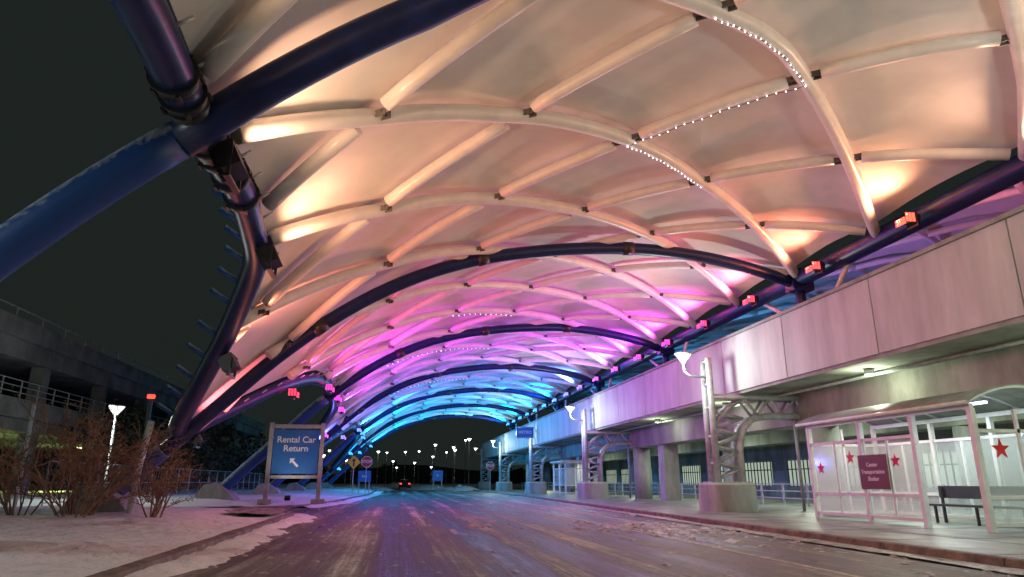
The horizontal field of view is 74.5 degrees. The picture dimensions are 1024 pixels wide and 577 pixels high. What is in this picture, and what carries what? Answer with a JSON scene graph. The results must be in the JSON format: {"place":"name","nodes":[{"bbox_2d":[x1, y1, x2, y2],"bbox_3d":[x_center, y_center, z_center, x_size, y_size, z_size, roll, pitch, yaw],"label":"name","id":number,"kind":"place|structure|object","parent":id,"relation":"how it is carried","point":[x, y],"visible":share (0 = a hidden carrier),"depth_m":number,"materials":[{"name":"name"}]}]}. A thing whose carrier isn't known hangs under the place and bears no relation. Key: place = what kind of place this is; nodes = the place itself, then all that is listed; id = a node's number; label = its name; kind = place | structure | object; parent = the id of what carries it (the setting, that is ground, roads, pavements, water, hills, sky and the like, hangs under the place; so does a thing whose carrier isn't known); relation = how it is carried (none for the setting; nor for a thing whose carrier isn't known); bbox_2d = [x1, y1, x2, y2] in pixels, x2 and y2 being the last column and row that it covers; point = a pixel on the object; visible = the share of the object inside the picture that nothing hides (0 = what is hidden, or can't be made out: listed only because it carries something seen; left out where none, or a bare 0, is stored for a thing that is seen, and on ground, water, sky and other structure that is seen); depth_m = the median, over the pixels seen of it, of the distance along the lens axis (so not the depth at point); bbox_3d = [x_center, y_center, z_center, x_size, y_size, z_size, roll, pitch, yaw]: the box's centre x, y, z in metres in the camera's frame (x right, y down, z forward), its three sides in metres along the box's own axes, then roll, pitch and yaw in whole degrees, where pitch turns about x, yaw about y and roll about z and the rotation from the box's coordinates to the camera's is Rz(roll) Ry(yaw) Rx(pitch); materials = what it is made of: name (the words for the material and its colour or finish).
{"place":"outdoors","nodes":[
{"label":"outdoors","id":0,"kind":"place"},
{"bbox_2d":[0,505,285,576],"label":"snowy verge","id":1,"kind":"structure","parent":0,"point":[42,541],"depth_m":13.67,"materials":[{"name":"white snow"}]},
{"bbox_2d":[14,404,35,507],"bbox_3d":[-15.643,5.410,21.589,0.111,3.400,0.111,10,-19,-31],"label":"steel post","id":2,"kind":"object","parent":1,"relation":"on","point":[30,423],"visible":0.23,"depth_m":21.75,"materials":[{"name":"grey metal"}]},
{"bbox_2d":[0,422,109,514],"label":"leafless shrub","id":3,"kind":"object","parent":1,"relation":"on","point":[4,503],"visible":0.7,"depth_m":19.00,"materials":[{"name":"brown plant"}]},
{"bbox_2d":[0,386,201,517],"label":"leafless shrub","id":4,"kind":"object","parent":1,"relation":"on","point":[71,464],"visible":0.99,"depth_m":18.44,"materials":[{"name":"brown plant"}]},
{"bbox_2d":[126,420,154,513],"bbox_3d":[-11.240,5.399,20.389,0.440,2.768,0.240,11,-20,-34],"label":"steel post","id":5,"kind":"object","parent":1,"relation":"on","point":[130,508],"visible":0.52,"depth_m":20.22,"materials":[{"name":"grey metal"}]},
{"bbox_2d":[144,394,154,426],"bbox_3d":[-11.911,4.018,22.104,0.200,1.060,0.140,3,-16,-9],"label":"beacon lamp","id":6,"kind":"object","parent":5,"relation":"on","point":[150,397],"visible":0.89,"depth_m":22.10,"materials":[{"name":"red"}]},
{"bbox_2d":[107,442,215,517],"bbox_3d":[-10.232,5.611,19.936,2.983,2.232,3.073,3,-16,-9],"label":"leafless shrub","id":7,"kind":"object","parent":1,"relation":"on","point":[158,493],"visible":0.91,"depth_m":19.62,"materials":[{"name":"brown plant"}]},
{"bbox_2d":[223,505,286,514],"bbox_3d":[-9.566,8.264,25.207,2.396,0.156,6.782,7,-17,-23],"label":"mulch bed","id":8,"kind":"object","parent":1,"relation":"on","point":[259,510],"visible":1,"depth_m":24.11,"materials":[{"name":"brown soil"}]},
{"bbox_2d":[0,485,374,506],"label":"snowy verge","id":9,"kind":"structure","parent":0,"point":[306,496],"depth_m":39.01,"materials":[{"name":"white snow"}]},
{"bbox_2d":[104,404,125,479],"bbox_3d":[-19.855,8.066,33.282,0.780,4.640,0.760,3,-16,-9],"label":"street lamp","id":10,"kind":"object","parent":9,"relation":"on","point":[120,408],"visible":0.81,"depth_m":33.66,"materials":[{"name":"metal"}]},
{"bbox_2d":[41,461,262,505],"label":"chain fence","id":11,"kind":"object","parent":9,"relation":"on","point":[42,503],"visible":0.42,"depth_m":45.84,"materials":[{"name":"metal"}]},
{"bbox_2d":[257,422,324,503],"bbox_3d":[-10.923,8.663,33.585,3.200,4.000,2.422,3,-16,-11],"label":"rental car return sign","id":12,"kind":"object","parent":9,"relation":"on","point":[295,451],"visible":1,"depth_m":34.49,"materials":[{"name":"painted metal"},{"name":"blue sign panel"},{"name":"white lettering"}]},
{"bbox_2d":[48,402,576,492],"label":"distant tree line","id":13,"kind":"object","parent":9,"relation":"on","point":[201,457],"visible":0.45,"depth_m":58.72,"materials":[{"name":"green plant"}]},
{"bbox_2d":[347,455,360,492],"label":"warning sign","id":14,"kind":"object","parent":9,"relation":"on","point":[353,462],"visible":1,"depth_m":59.56,"materials":[{"name":"metal"}]},
{"bbox_2d":[358,471,370,492],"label":"direction sign","id":15,"kind":"object","parent":9,"relation":"on","point":[361,475],"visible":0.99,"depth_m":68.80,"materials":[{"name":"metal"}]},
{"bbox_2d":[361,456,371,493],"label":"stop sign","id":16,"kind":"object","parent":9,"relation":"on","point":[366,461],"visible":1,"depth_m":64.49,"materials":[{"name":"metal"}]},
{"bbox_2d":[148,484,563,505],"bbox_3d":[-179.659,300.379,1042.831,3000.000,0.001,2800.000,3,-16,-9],"label":"ground","id":17,"kind":"structure","parent":0,"point":[494,485],"depth_m":318.73,"materials":[{"name":"white snow"}]},
{"bbox_2d":[0,299,265,493],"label":"parking garage","id":18,"kind":"structure","parent":17,"relation":"on","point":[49,366],"depth_m":47.92,"materials":[{"name":"concrete"}]},
{"bbox_2d":[0,0,1023,513],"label":"tensile canopy","id":19,"kind":"object","parent":17,"relation":"on","point":[410,184],"visible":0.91,"depth_m":18.11,"materials":[{"name":"fabric"}]},
{"bbox_2d":[388,18,805,393],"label":"string lights","id":20,"kind":"object","parent":19,"relation":"hanging from","point":[665,132],"visible":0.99,"depth_m":16.88,"materials":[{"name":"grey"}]},
{"bbox_2d":[172,465,563,483],"bbox_3d":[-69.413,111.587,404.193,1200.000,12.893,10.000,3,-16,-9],"label":"hills","id":21,"kind":"structure","parent":0,"point":[474,476],"depth_m":408.82,"materials":[{"name":"black plant"}]},
{"bbox_2d":[0,0,1017,476],"label":"sky","id":22,"kind":"structure","parent":0,"point":[135,280],"materials":[{"name":"black"}]},
{"bbox_2d":[89,489,1023,576],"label":"road","id":23,"kind":"structure","parent":0,"point":[550,553],"depth_m":13.38,"materials":[{"name":"grey asphalt"}]},
{"bbox_2d":[86,512,293,576],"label":"kerb","id":24,"kind":"structure","parent":23,"relation":"on","point":[144,563],"depth_m":11.79,"materials":[{"name":"concrete"}]},
{"bbox_2d":[124,513,316,576],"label":"snow windrow","id":25,"kind":"object","parent":23,"relation":"on","point":[219,553],"visible":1,"depth_m":12.40,"materials":[{"name":"white snow"}]},
{"bbox_2d":[205,490,376,508],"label":"kerb","id":26,"kind":"structure","parent":23,"relation":"on","point":[287,507],"depth_m":33.78,"materials":[{"name":"concrete"}]},
{"bbox_2d":[299,490,383,507],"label":"snow windrow","id":27,"kind":"object","parent":23,"relation":"on","point":[375,493],"visible":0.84,"depth_m":42.23,"materials":[{"name":"white snow"}]},
{"bbox_2d":[399,479,410,488],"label":"parked car","id":28,"kind":"object","parent":23,"relation":"on","point":[404,483],"visible":0.89,"depth_m":119.41,"materials":[{"name":"paint"}]},
{"bbox_2d":[366,482,479,490],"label":"snow heaps","id":29,"kind":"object","parent":23,"relation":"on","point":[395,485],"visible":0.81,"depth_m":104.58,"materials":[{"name":"white snow"}]},
{"bbox_2d":[432,470,442,489],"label":"direction sign","id":30,"kind":"object","parent":23,"relation":"on","point":[437,475],"visible":1,"depth_m":98.78,"materials":[{"name":"metal"}]},
{"bbox_2d":[453,449,456,486],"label":"street lamp","id":31,"kind":"object","parent":23,"relation":"on","point":[454,467],"visible":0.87,"depth_m":123.62,"materials":[{"name":"metal"}]},
{"bbox_2d":[192,502,1021,576],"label":"slush clumps","id":32,"kind":"object","parent":23,"relation":"on","point":[657,528],"visible":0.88,"depth_m":17.92,"materials":[{"name":"white snow"}]},
{"bbox_2d":[420,492,861,576],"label":"road markings","id":33,"kind":"object","parent":23,"relation":"on","point":[453,532],"visible":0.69,"depth_m":13.33,"materials":[{"name":"paint"}]},
{"bbox_2d":[473,490,1023,568],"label":"kerb","id":34,"kind":"structure","parent":23,"relation":"on","point":[1000,561],"depth_m":14.46,"materials":[{"name":"concrete"}]},
{"bbox_2d":[483,492,1023,574],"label":"slush","id":35,"kind":"object","parent":23,"relation":"on","point":[984,567],"visible":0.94,"depth_m":14.49,"materials":[{"name":"white snow"}]},
{"bbox_2d":[565,405,575,414],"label":"lamp","id":36,"kind":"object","parent":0,"point":[570,408],"depth_m":49.68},
{"bbox_2d":[674,351,691,366],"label":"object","id":37,"kind":"structure","parent":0,"point":[683,357],"depth_m":29.04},
{"bbox_2d":[480,487,1023,558],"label":"sidewalk","id":38,"kind":"structure","parent":0,"point":[971,530],"depth_m":20.57,"materials":[{"name":"concrete"}]},
{"bbox_2d":[467,438,470,485],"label":"street lamp","id":39,"kind":"object","parent":38,"relation":"on","point":[469,439],"visible":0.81,"depth_m":116.25,"materials":[{"name":"metal"}]},
{"bbox_2d":[477,482,490,488],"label":"pedestal","id":40,"kind":"object","parent":38,"relation":"on","point":[484,485],"visible":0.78,"depth_m":108.30,"materials":[{"name":"concrete"}]},
{"bbox_2d":[475,449,498,481],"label":"lattice","id":41,"kind":"object","parent":40,"relation":"on","point":[482,467],"visible":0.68,"depth_m":109.84,"materials":[{"name":"metal"}]},
{"bbox_2d":[486,462,493,469],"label":"stop sign","id":42,"kind":"object","parent":38,"relation":"on","point":[489,465],"visible":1,"depth_m":85.79,"materials":[{"name":"metal"}]},
{"bbox_2d":[496,482,511,490],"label":"pedestal","id":43,"kind":"object","parent":38,"relation":"on","point":[503,486],"visible":1,"depth_m":88.38,"materials":[{"name":"concrete"}]},
{"bbox_2d":[493,442,525,481],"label":"lattice","id":44,"kind":"object","parent":43,"relation":"on","point":[501,460],"visible":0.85,"depth_m":89.99,"materials":[{"name":"metal"}]},
{"bbox_2d":[525,482,546,493],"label":"pedestal","id":45,"kind":"object","parent":38,"relation":"on","point":[535,487],"visible":1,"depth_m":68.00,"materials":[{"name":"concrete"}]},
{"bbox_2d":[526,437,562,481],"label":"lattice","id":46,"kind":"object","parent":45,"relation":"on","point":[532,455],"visible":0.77,"depth_m":69.55,"materials":[{"name":"metal"}]},
{"bbox_2d":[516,427,534,437],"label":"hanging route sign","id":47,"kind":"object","parent":46,"relation":"attached to","point":[524,432],"visible":1,"depth_m":69.72,"materials":[{"name":"metal"}]},
{"bbox_2d":[550,460,592,494],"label":"bus shelter","id":48,"kind":"object","parent":38,"relation":"on","point":[575,462],"visible":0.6,"depth_m":63.33,"materials":[{"name":"white paint"}]},
{"bbox_2d":[577,482,608,498],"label":"pedestal","id":49,"kind":"object","parent":38,"relation":"on","point":[592,490],"visible":1,"depth_m":47.59,"materials":[{"name":"concrete"}]},
{"bbox_2d":[570,409,631,481],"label":"lattice","id":50,"kind":"object","parent":49,"relation":"on","point":[586,460],"visible":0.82,"depth_m":49.22,"materials":[{"name":"metal"}]},
{"bbox_2d":[698,483,758,511],"bbox_3d":[8.909,8.620,27.849,2.160,1.120,2.160,3,-16,-9],"label":"pedestal","id":51,"kind":"object","parent":38,"relation":"on","point":[727,497],"visible":0.89,"depth_m":26.95,"materials":[{"name":"concrete"}]},
{"bbox_2d":[683,358,799,482],"bbox_3d":[10.044,5.654,28.895,5.400,5.200,1.000,3,-16,-9],"label":"lattice","id":52,"kind":"object","parent":51,"relation":"on","point":[712,417],"visible":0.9,"depth_m":28.61,"materials":[{"name":"metal"}]},
{"bbox_2d":[521,482,950,513],"bbox_3d":[8.746,19.863,66.987,0.080,1.080,89.000,3,-16,-9],"label":"guard rail","id":53,"kind":"object","parent":38,"relation":"on","point":[808,499],"visible":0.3,"depth_m":35.18,"materials":[{"name":"metal"}]},
{"bbox_2d":[481,205,1023,510],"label":"elevated roadway","id":54,"kind":"structure","parent":38,"relation":"on","point":[944,316],"depth_m":27.14,"materials":[{"name":"concrete"}]},
{"bbox_2d":[607,449,1023,486],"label":"lit windows","id":55,"kind":"structure","parent":54,"relation":"in","point":[946,455],"depth_m":51.30,"materials":[{"name":"grey"}]},
{"bbox_2d":[795,384,1023,532],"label":"bus shelter","id":56,"kind":"object","parent":38,"relation":"on","point":[987,404],"visible":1,"depth_m":19.50,"materials":[{"name":"white paint"}]}
]}

